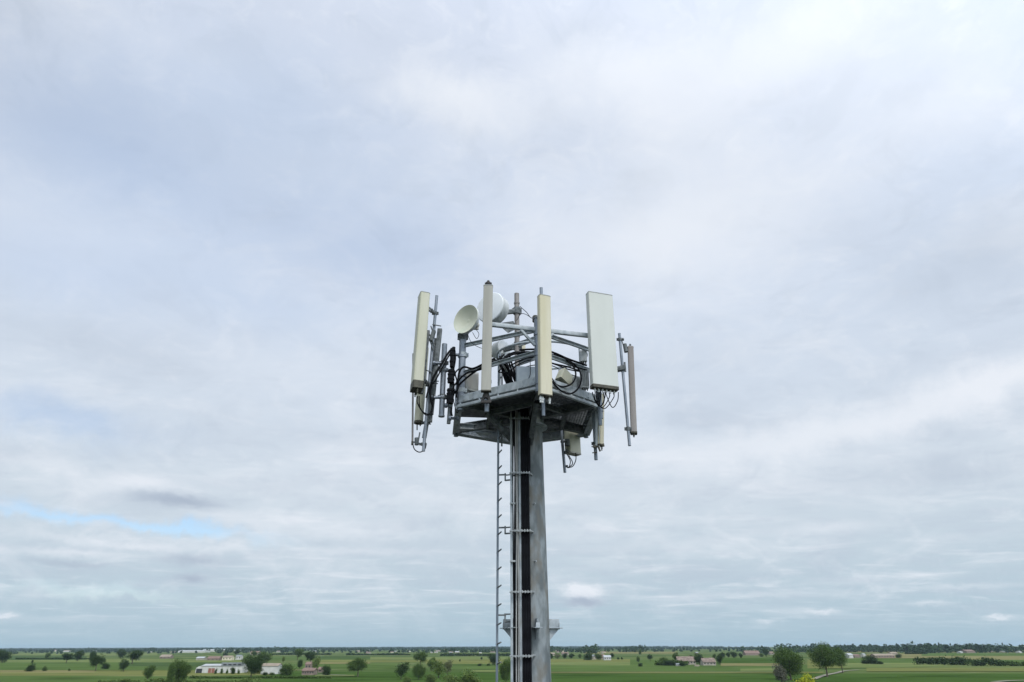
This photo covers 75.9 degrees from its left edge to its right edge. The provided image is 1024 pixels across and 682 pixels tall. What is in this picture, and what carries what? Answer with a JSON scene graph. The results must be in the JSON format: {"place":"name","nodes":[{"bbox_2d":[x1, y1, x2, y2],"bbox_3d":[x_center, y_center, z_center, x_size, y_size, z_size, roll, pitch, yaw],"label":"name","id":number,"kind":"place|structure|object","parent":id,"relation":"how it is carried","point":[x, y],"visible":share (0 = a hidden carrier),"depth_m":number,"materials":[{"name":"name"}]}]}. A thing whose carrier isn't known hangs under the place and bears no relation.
{"place":"outdoors","nodes":[
{"label":"outdoors","id":0,"kind":"place"},
{"bbox_2d":[0,660,86,661],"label":"field","id":1,"kind":"structure","parent":0,"point":[46,661],"depth_m":991.95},
{"bbox_2d":[0,670,94,672],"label":"field","id":2,"kind":"structure","parent":0,"point":[49,671],"depth_m":558.51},
{"bbox_2d":[8,656,86,659],"bbox_3d":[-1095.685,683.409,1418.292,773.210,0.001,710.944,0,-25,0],"label":"field","id":3,"kind":"structure","parent":0,"point":[13,657],"depth_m":1397.21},
{"bbox_2d":[0,662,149,669],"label":"field","id":4,"kind":"structure","parent":0,"point":[48,665],"depth_m":711.10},
{"bbox_2d":[0,650,13,662],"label":"tree","id":5,"kind":"object","parent":4,"relation":"on","point":[4,656],"visible":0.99,"depth_m":908.84,"materials":[{"name":"green plant"}]},
{"bbox_2d":[0,672,166,675],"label":"field","id":6,"kind":"structure","parent":0,"point":[90,674],"depth_m":495.57,"materials":[{"name":"green plant"}]},
{"bbox_2d":[9,653,157,654],"bbox_3d":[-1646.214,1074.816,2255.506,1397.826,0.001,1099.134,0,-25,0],"label":"field","id":7,"kind":"structure","parent":0,"point":[74,653],"depth_m":2105.97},
{"bbox_2d":[0,676,259,681],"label":"field","id":8,"kind":"structure","parent":0,"point":[51,678],"depth_m":427.29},
{"bbox_2d":[142,665,157,678],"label":"tree","id":9,"kind":"object","parent":8,"relation":"on","point":[149,672],"visible":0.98,"depth_m":416.29,"materials":[{"name":"green plant"}]},
{"bbox_2d":[167,662,176,681],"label":"tree","id":10,"kind":"object","parent":8,"relation":"on","point":[171,670],"visible":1,"depth_m":357.88,"materials":[{"name":"green plant"}]},
{"bbox_2d":[94,677,261,681],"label":"hedgerow","id":11,"kind":"object","parent":8,"relation":"on","point":[166,680],"visible":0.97,"depth_m":363.86,"materials":[{"name":"green plant"}]},
{"bbox_2d":[173,657,194,679],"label":"tree","id":12,"kind":"object","parent":8,"relation":"on","point":[183,670],"visible":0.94,"depth_m":365.65,"materials":[{"name":"green plant"}]},
{"bbox_2d":[241,652,266,676],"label":"tree","id":13,"kind":"object","parent":8,"relation":"on","point":[255,665],"visible":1,"depth_m":444.33,"materials":[{"name":"green plant"}]},
{"bbox_2d":[95,670,195,671],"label":"field","id":14,"kind":"structure","parent":0,"point":[133,671],"depth_m":554.84,"materials":[{"name":"green plant"}]},
{"bbox_2d":[90,653,105,670],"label":"tree","id":15,"kind":"object","parent":14,"relation":"on","point":[98,659],"visible":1,"depth_m":570.03,"materials":[{"name":"green plant"}]},
{"bbox_2d":[87,659,244,661],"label":"field","id":16,"kind":"structure","parent":0,"point":[152,660],"depth_m":1014.42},
{"bbox_2d":[118,662,245,665],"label":"field","id":17,"kind":"structure","parent":0,"point":[162,663],"depth_m":822.57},
{"bbox_2d":[123,649,144,663],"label":"tree","id":18,"kind":"object","parent":17,"relation":"on","point":[135,654],"visible":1,"depth_m":817.72,"materials":[{"name":"green plant"}]},
{"bbox_2d":[165,671,270,674],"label":"field","id":19,"kind":"structure","parent":0,"point":[192,673],"depth_m":486.15,"materials":[{"name":"green plant"}]},
{"bbox_2d":[195,662,247,672],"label":"long shed","id":20,"kind":"structure","parent":19,"relation":"on","point":[211,668],"depth_m":515.76,"materials":[{"name":"white metal"}]},
{"bbox_2d":[262,663,281,673],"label":"shed","id":21,"kind":"structure","parent":19,"relation":"on","point":[274,668],"depth_m":490.05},
{"bbox_2d":[270,656,369,659],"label":"field","id":22,"kind":"structure","parent":0,"point":[288,658],"depth_m":1165.79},
{"bbox_2d":[282,663,409,668],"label":"field","id":23,"kind":"structure","parent":0,"point":[371,666],"depth_m":699.45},
{"bbox_2d":[319,660,424,661],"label":"field","id":24,"kind":"structure","parent":0,"point":[370,660],"depth_m":955.31,"materials":[{"name":"green plant"}]},
{"bbox_2d":[315,656,440,658],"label":"field","id":25,"kind":"structure","parent":0,"point":[342,657],"depth_m":1347.23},
{"bbox_2d":[260,671,503,681],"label":"field","id":26,"kind":"structure","parent":0,"point":[393,677],"depth_m":427.67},
{"bbox_2d":[188,675,332,678],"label":"hedgerow","id":27,"kind":"object","parent":26,"relation":"on","point":[240,677],"visible":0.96,"depth_m":420.07,"materials":[{"name":"green plant"}]},
{"bbox_2d":[278,662,296,674],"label":"bush","id":28,"kind":"object","parent":26,"relation":"on","point":[285,669],"visible":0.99,"depth_m":466.02,"materials":[{"name":"green plant"}]},
{"bbox_2d":[301,668,317,674],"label":"farmhouse","id":29,"kind":"object","parent":26,"relation":"on","point":[309,671],"visible":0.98,"depth_m":468.96,"materials":[{"name":"brick"}]},
{"bbox_2d":[346,657,369,676],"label":"tree","id":30,"kind":"object","parent":26,"relation":"on","point":[359,663],"visible":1,"depth_m":445.47,"materials":[{"name":"green plant"}]},
{"bbox_2d":[394,661,410,676],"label":"tree","id":31,"kind":"object","parent":26,"relation":"on","point":[402,670],"visible":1,"depth_m":405.19,"materials":[{"name":"green plant"}]},
{"bbox_2d":[411,663,426,679],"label":"tree","id":32,"kind":"object","parent":26,"relation":"on","point":[419,671],"visible":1,"depth_m":398.48,"materials":[{"name":"green plant"}]},
{"bbox_2d":[430,660,446,677],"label":"tree","id":33,"kind":"object","parent":26,"relation":"on","point":[437,668],"visible":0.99,"depth_m":418.12,"materials":[{"name":"green plant"}]},
{"bbox_2d":[443,659,453,675],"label":"tree","id":34,"kind":"object","parent":26,"relation":"on","point":[448,665],"visible":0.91,"depth_m":429.86,"materials":[{"name":"green plant"}]},
{"bbox_2d":[440,673,459,681],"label":"bush","id":35,"kind":"object","parent":26,"relation":"on","point":[449,679],"visible":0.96,"depth_m":320.98,"materials":[{"name":"green plant"}]},
{"bbox_2d":[454,669,482,681],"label":"bush","id":36,"kind":"object","parent":26,"relation":"on","point":[469,677],"visible":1,"depth_m":312.97,"materials":[{"name":"green plant"}]},
{"bbox_2d":[370,657,510,659],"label":"field","id":37,"kind":"structure","parent":0,"point":[396,658],"depth_m":1128.17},
{"bbox_2d":[425,659,503,663],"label":"field","id":38,"kind":"structure","parent":0,"point":[471,661],"depth_m":880.31,"materials":[{"name":"green plant"}]},
{"bbox_2d":[444,664,500,668],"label":"field","id":39,"kind":"structure","parent":0,"point":[470,666],"depth_m":653.21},
{"bbox_2d":[0,0,1023,647],"label":"sky","id":40,"kind":"structure","parent":0,"point":[224,224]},
{"bbox_2d":[11,646,1023,675],"bbox_3d":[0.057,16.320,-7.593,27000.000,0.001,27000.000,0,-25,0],"label":"ground","id":41,"kind":"structure","parent":0,"point":[705,653],"depth_m":1233.12,"materials":[{"name":"plant"}]},
{"bbox_2d":[256,650,272,662],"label":"tree","id":42,"kind":"object","parent":41,"relation":"on","point":[266,656],"visible":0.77,"depth_m":793.62,"materials":[{"name":"green plant"}]},
{"bbox_2d":[346,653,409,654],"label":"hedgerow","id":43,"kind":"object","parent":41,"relation":"on","point":[377,654],"visible":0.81,"depth_m":1619.46,"materials":[{"name":"green plant"}]},
{"bbox_2d":[0,645,772,653],"bbox_3d":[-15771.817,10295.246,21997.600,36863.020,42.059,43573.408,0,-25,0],"label":"woods","id":44,"kind":"object","parent":41,"relation":"on","point":[368,649],"visible":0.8,"depth_m":3899.50,"materials":[{"name":"green plant"}]},
{"bbox_2d":[413,651,427,664],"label":"tree","id":45,"kind":"object","parent":41,"relation":"on","point":[422,656],"visible":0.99,"depth_m":674.68,"materials":[{"name":"green plant"}]},
{"bbox_2d":[440,653,550,655],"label":"hedgerow","id":46,"kind":"object","parent":41,"relation":"on","point":[464,654],"visible":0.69,"depth_m":1425.67,"materials":[{"name":"green plant"}]},
{"bbox_2d":[69,641,1023,652],"bbox_3d":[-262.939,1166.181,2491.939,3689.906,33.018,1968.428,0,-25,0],"label":"tree belt","id":47,"kind":"object","parent":41,"relation":"on","point":[929,648],"visible":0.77,"depth_m":1908.69,"materials":[{"name":"green plant"}]},
{"bbox_2d":[833,648,848,672],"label":"tree","id":48,"kind":"object","parent":41,"relation":"on","point":[842,657],"visible":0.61,"depth_m":474.30,"materials":[{"name":"green plant"}]},
{"bbox_2d":[551,662,629,664],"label":"field","id":49,"kind":"structure","parent":0,"point":[590,663],"depth_m":751.26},
{"bbox_2d":[551,659,629,661],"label":"field","id":50,"kind":"structure","parent":0,"point":[591,660],"depth_m":908.13,"materials":[{"name":"green plant"}]},
{"bbox_2d":[583,652,676,653],"bbox_3d":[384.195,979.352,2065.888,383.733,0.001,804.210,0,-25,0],"label":"field","id":51,"kind":"structure","parent":0,"point":[635,653],"depth_m":1801.61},
{"bbox_2d":[630,660,674,664],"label":"field","id":52,"kind":"structure","parent":0,"point":[644,662],"depth_m":788.61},
{"bbox_2d":[675,655,695,664],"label":"farmhouse","id":53,"kind":"object","parent":52,"relation":"on","point":[690,659],"visible":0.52,"depth_m":705.91,"materials":[{"name":"paint"}]},
{"bbox_2d":[551,665,818,671],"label":"field","id":54,"kind":"structure","parent":0,"point":[609,668],"depth_m":556.15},
{"bbox_2d":[700,657,715,664],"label":"farmhouse","id":55,"kind":"object","parent":54,"relation":"on","point":[708,661],"visible":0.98,"depth_m":663.88,"materials":[{"name":"paint"}]},
{"bbox_2d":[551,672,822,672],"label":"field","id":56,"kind":"structure","parent":0,"point":[675,672],"depth_m":487.49,"materials":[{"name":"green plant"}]},
{"bbox_2d":[677,666,774,668],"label":"field","id":57,"kind":"structure","parent":0,"point":[715,667],"depth_m":595.74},
{"bbox_2d":[717,658,777,662],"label":"field","id":58,"kind":"structure","parent":0,"point":[746,660],"depth_m":873.32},
{"bbox_2d":[721,663,782,665],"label":"field","id":59,"kind":"structure","parent":0,"point":[746,664],"depth_m":687.39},
{"bbox_2d":[740,668,774,670],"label":"field","id":60,"kind":"structure","parent":0,"point":[762,669],"depth_m":540.68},
{"bbox_2d":[504,674,1023,681],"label":"field","id":61,"kind":"structure","parent":0,"point":[771,678],"depth_m":402.51,"materials":[{"name":"plant"}]},
{"bbox_2d":[498,657,510,681],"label":"tree","id":62,"kind":"object","parent":61,"relation":"on","point":[505,669],"visible":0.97,"depth_m":353.55,"materials":[{"name":"green plant"}]},
{"bbox_2d":[771,663,787,681],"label":"tree","id":63,"kind":"object","parent":61,"relation":"on","point":[780,675],"visible":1,"depth_m":318.46,"materials":[{"name":"green plant"}]},
{"bbox_2d":[771,644,804,679],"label":"tree","id":64,"kind":"object","parent":61,"relation":"on","point":[788,660],"visible":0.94,"depth_m":380.04,"materials":[{"name":"green plant"}]},
{"bbox_2d":[806,642,839,676],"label":"tree","id":65,"kind":"object","parent":61,"relation":"on","point":[825,657],"visible":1,"depth_m":418.34,"materials":[{"name":"green plant"}]},
{"bbox_2d":[866,654,928,657],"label":"field","id":66,"kind":"structure","parent":0,"point":[911,655],"depth_m":1139.44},
{"bbox_2d":[843,663,1023,667],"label":"field","id":67,"kind":"structure","parent":0,"point":[887,665],"depth_m":605.35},
{"bbox_2d":[863,654,878,663],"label":"bush","id":68,"kind":"object","parent":67,"relation":"on","point":[870,659],"visible":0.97,"depth_m":694.40,"materials":[{"name":"green plant"}]},
{"bbox_2d":[912,656,944,664],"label":"hedgerow","id":69,"kind":"object","parent":67,"relation":"on","point":[923,660],"visible":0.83,"depth_m":665.77,"materials":[{"name":"green plant"}]},
{"bbox_2d":[936,655,970,664],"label":"hedgerow","id":70,"kind":"object","parent":67,"relation":"on","point":[957,660],"visible":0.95,"depth_m":637.39,"materials":[{"name":"green plant"}]},
{"bbox_2d":[966,657,1008,665],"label":"hedgerow","id":71,"kind":"object","parent":67,"relation":"on","point":[985,661],"visible":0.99,"depth_m":610.25,"materials":[{"name":"green plant"}]},
{"bbox_2d":[998,660,1023,665],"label":"hedgerow","id":72,"kind":"object","parent":67,"relation":"on","point":[1013,663],"visible":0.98,"depth_m":607.28,"materials":[{"name":"green plant"}]},
{"bbox_2d":[845,659,1023,662],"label":"field","id":73,"kind":"structure","parent":0,"point":[885,660],"depth_m":820.59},
{"bbox_2d":[866,668,1023,670],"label":"field","id":74,"kind":"structure","parent":0,"point":[944,669],"depth_m":525.60,"materials":[{"name":"green plant"}]},
{"bbox_2d":[922,653,1023,655],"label":"field","id":75,"kind":"structure","parent":0,"point":[976,654],"depth_m":1348.05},
{"bbox_2d":[929,656,1023,659],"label":"field","id":76,"kind":"structure","parent":0,"point":[1002,657],"depth_m":1023.77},
{"label":"yard","id":77,"kind":"structure","parent":0,"visible":0},
{"bbox_2d":[452,293,602,681],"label":"monopole tower","id":78,"kind":"structure","parent":77,"relation":"on","point":[570,413],"depth_m":13.64,"materials":[{"name":"metal"}]},
{"bbox_2d":[431,343,468,423],"bbox_3d":[-1.314,0.903,14.006,0.756,1.815,0.349,0,-25,0],"label":"outrigger frame","id":79,"kind":"object","parent":78,"relation":"attached to","point":[442,397],"visible":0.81,"depth_m":13.84,"materials":[{"name":"metal"}]},
{"bbox_2d":[414,348,430,437],"bbox_3d":[-1.905,1.107,14.426,0.456,2.144,0.216,-14,-28,27],"label":"tube antenna","id":80,"kind":"object","parent":79,"relation":"attached to","point":[418,417],"visible":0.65,"depth_m":14.23,"materials":[{"name":"plastic"}]},
{"bbox_2d":[410,291,441,451],"bbox_3d":[-1.848,0.534,13.853,0.420,3.575,0.844,-14,-28,27],"label":"panel antenna","id":81,"kind":"object","parent":79,"relation":"attached to","point":[422,339],"visible":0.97,"depth_m":13.88,"materials":[{"name":"off-white plastic"},{"name":"galvanised steel"},{"name":"black rubber"}]},
{"bbox_2d":[411,353,426,452],"bbox_3d":[-1.931,1.246,13.861,0.533,2.244,0.202,-22,-33,38],"label":"whip antenna","id":82,"kind":"object","parent":81,"relation":"attached to","point":[415,442],"visible":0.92,"depth_m":13.60,"materials":[{"name":"plastic"}]},
{"bbox_2d":[429,347,454,405],"bbox_3d":[-1.475,0.710,13.841,0.509,1.348,0.153,0,-25,0],"label":"jumper cable","id":83,"kind":"object","parent":81,"relation":"attached to","point":[437,370],"visible":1,"depth_m":13.76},
{"bbox_2d":[446,388,454,403],"bbox_3d":[-1.284,1.149,13.695,0.168,0.320,0.130,0,-25,0],"label":"filter unit","id":84,"kind":"object","parent":79,"relation":"attached to","point":[450,396],"visible":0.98,"depth_m":13.64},
{"bbox_2d":[447,369,454,383],"bbox_3d":[-1.285,0.748,13.882,0.159,0.293,0.130,0,-25,0],"label":"filter unit","id":85,"kind":"object","parent":79,"relation":"attached to","point":[450,378],"visible":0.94,"depth_m":13.83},
{"bbox_2d":[449,348,455,367],"bbox_3d":[-1.273,0.361,14.062,0.121,0.423,0.130,0,-25,0],"label":"filter unit","id":86,"kind":"object","parent":79,"relation":"attached to","point":[452,357],"visible":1,"depth_m":14.01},
{"bbox_2d":[454,305,479,340],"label":"dish antenna","id":87,"kind":"object","parent":78,"relation":"attached to","point":[466,320],"visible":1,"depth_m":14.32,"materials":[{"name":"metal"}]},
{"bbox_2d":[465,372,478,392],"bbox_3d":[-0.905,0.964,14.147,0.300,0.590,0.309,16,-30,-31],"label":"radio unit","id":88,"kind":"object","parent":78,"relation":"attached to","point":[471,383],"visible":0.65,"depth_m":14.06,"materials":[{"name":"metal"}]},
{"bbox_2d":[455,357,494,397],"bbox_3d":[-0.790,0.728,13.603,0.876,0.802,0.219,-8,-26,16],"label":"jumper cable","id":89,"kind":"object","parent":78,"relation":"attached to","point":[462,367],"visible":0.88,"depth_m":13.69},
{"bbox_2d":[481,280,492,412],"bbox_3d":[-0.483,0.045,12.775,0.215,2.737,0.311,0,-25,0],"label":"panel antenna","id":90,"kind":"object","parent":78,"relation":"attached to","point":[486,381],"visible":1,"depth_m":12.60,"materials":[{"name":"plastic"}]},
{"bbox_2d":[477,292,521,322],"bbox_3d":[-0.283,-0.626,15.432,0.755,0.755,0.940,-15,-29,28],"label":"dish antenna","id":91,"kind":"object","parent":78,"relation":"attached to","point":[501,311],"visible":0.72,"depth_m":15.02,"materials":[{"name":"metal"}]},
{"bbox_2d":[496,353,511,681],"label":"climbing ladder","id":92,"kind":"object","parent":78,"relation":"attached to","point":[497,556],"visible":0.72,"depth_m":13.22,"materials":[{"name":"metal"}]},
{"bbox_2d":[493,360,516,681],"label":"feeder cable","id":93,"kind":"object","parent":78,"relation":"attached to","point":[516,542],"visible":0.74,"depth_m":13.00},
{"bbox_2d":[494,360,517,674],"bbox_3d":[-0.101,11.063,9.333,0.266,23.214,1.048,-19,-31,34],"label":"feeder cable","id":94,"kind":"object","parent":78,"relation":"attached to","point":[517,565],"visible":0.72,"depth_m":12.74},
{"bbox_2d":[492,340,521,357],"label":"dish antenna","id":95,"kind":"object","parent":78,"relation":"attached to","point":[497,346],"visible":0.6,"depth_m":15.59,"materials":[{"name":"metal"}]},
{"bbox_2d":[502,366,515,681],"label":"feeder cable","id":96,"kind":"object","parent":78,"relation":"attached to","point":[514,535],"visible":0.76,"depth_m":13.29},
{"bbox_2d":[503,364,519,681],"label":"feeder cable","id":97,"kind":"object","parent":78,"relation":"attached to","point":[518,551],"visible":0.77,"depth_m":12.95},
{"bbox_2d":[508,370,524,681],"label":"feeder cable","id":98,"kind":"object","parent":78,"relation":"attached to","point":[522,549],"visible":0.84,"depth_m":12.95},
{"bbox_2d":[505,354,527,681],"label":"feeder cable","id":99,"kind":"object","parent":78,"relation":"attached to","point":[525,548],"visible":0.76,"depth_m":12.93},
{"bbox_2d":[501,351,531,663],"bbox_3d":[0.096,10.956,9.486,0.809,23.535,0.535,7,-26,-15],"label":"feeder cable","id":100,"kind":"object","parent":78,"relation":"attached to","point":[529,417],"visible":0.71,"depth_m":14.08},
{"bbox_2d":[508,353,525,681],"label":"feeder cable","id":101,"kind":"object","parent":78,"relation":"attached to","point":[523,544],"visible":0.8,"depth_m":13.00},
{"bbox_2d":[504,358,529,681],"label":"feeder cable","id":102,"kind":"object","parent":78,"relation":"attached to","point":[527,545],"visible":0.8,"depth_m":13.03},
{"bbox_2d":[505,351,531,681],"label":"feeder cable","id":103,"kind":"object","parent":78,"relation":"attached to","point":[528,545],"visible":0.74,"depth_m":12.95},
{"bbox_2d":[509,412,535,681],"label":"cable ladder","id":104,"kind":"object","parent":78,"relation":"attached to","point":[519,472],"visible":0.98,"depth_m":12.98,"materials":[{"name":"metal"}]},
{"bbox_2d":[495,359,514,681],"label":"feeder cable","id":105,"kind":"object","parent":104,"relation":"attached to","point":[513,532],"visible":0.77,"depth_m":13.26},
{"bbox_2d":[515,366,534,381],"bbox_3d":[0.283,0.853,14.114,0.420,0.510,0.364,2,-25,-5],"label":"equipment cabinet","id":106,"kind":"object","parent":78,"relation":"on","point":[522,372],"visible":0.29,"depth_m":13.99,"materials":[{"name":"metal"}]},
{"bbox_2d":[537,287,552,415],"bbox_3d":[0.586,0.122,12.676,0.273,2.693,0.367,9,-27,-20],"label":"panel antenna","id":107,"kind":"object","parent":78,"relation":"attached to","point":[544,347],"visible":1,"depth_m":12.48,"materials":[{"name":"plastic"}]},
{"bbox_2d":[519,348,586,365],"bbox_3d":[0.842,0.289,13.556,1.404,0.438,0.308,-2,-25,4],"label":"jumper cable","id":108,"kind":"object","parent":78,"relation":"attached to","point":[555,353],"visible":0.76,"depth_m":13.51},
{"bbox_2d":[555,368,573,385],"bbox_3d":[1.144,0.890,14.301,0.515,0.499,0.314,19,-31,-36],"label":"equipment box","id":109,"kind":"object","parent":78,"relation":"on","point":[565,375],"visible":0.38,"depth_m":14.17,"materials":[{"name":"metal"}]},
{"bbox_2d":[552,356,581,394],"bbox_3d":[1.051,0.689,13.244,0.775,0.924,0.305,13,-28,-26],"label":"jumper cable","id":110,"kind":"object","parent":78,"relation":"attached to","point":[556,386],"visible":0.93,"depth_m":13.14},
{"bbox_2d":[560,430,580,472],"bbox_3d":[1.387,2.573,15.412,0.490,1.068,0.254,18,-31,-34],"label":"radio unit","id":111,"kind":"object","parent":78,"relation":"attached to","point":[571,440],"visible":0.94,"depth_m":15.39,"materials":[{"name":"metal"}]},
{"bbox_2d":[579,350,586,365],"bbox_3d":[1.527,0.421,14.092,0.150,0.390,0.214,0,-25,0],"label":"junction box","id":112,"kind":"object","parent":78,"relation":"attached to","point":[583,356],"visible":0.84,"depth_m":14.02,"materials":[{"name":"metal"}]},
{"bbox_2d":[580,368,588,390],"bbox_3d":[1.510,0.875,13.750,0.170,0.570,0.271,4,-25,-9],"label":"radio unit","id":113,"kind":"object","parent":78,"relation":"attached to","point":[584,386],"visible":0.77,"depth_m":13.67,"materials":[{"name":"metal"}]},
{"bbox_2d":[591,393,603,459],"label":"panel antenna","id":114,"kind":"object","parent":78,"relation":"attached to","point":[598,438],"visible":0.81,"depth_m":13.72,"materials":[{"name":"plastic"}]},
{"bbox_2d":[586,291,618,425],"bbox_3d":[1.732,0.328,13.317,0.591,2.670,0.710,7,-26,-15],"label":"panel antenna","id":115,"kind":"object","parent":78,"relation":"attached to","point":[603,371],"visible":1,"depth_m":13.08,"materials":[{"name":"plastic"}]},
{"bbox_2d":[616,333,636,445],"bbox_3d":[2.210,0.986,13.697,0.813,2.544,0.361,-2,-25,5],"label":"panel antenna","id":116,"kind":"object","parent":78,"relation":"attached to","point":[632,428],"visible":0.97,"depth_m":13.68,"materials":[{"name":"plastic"}]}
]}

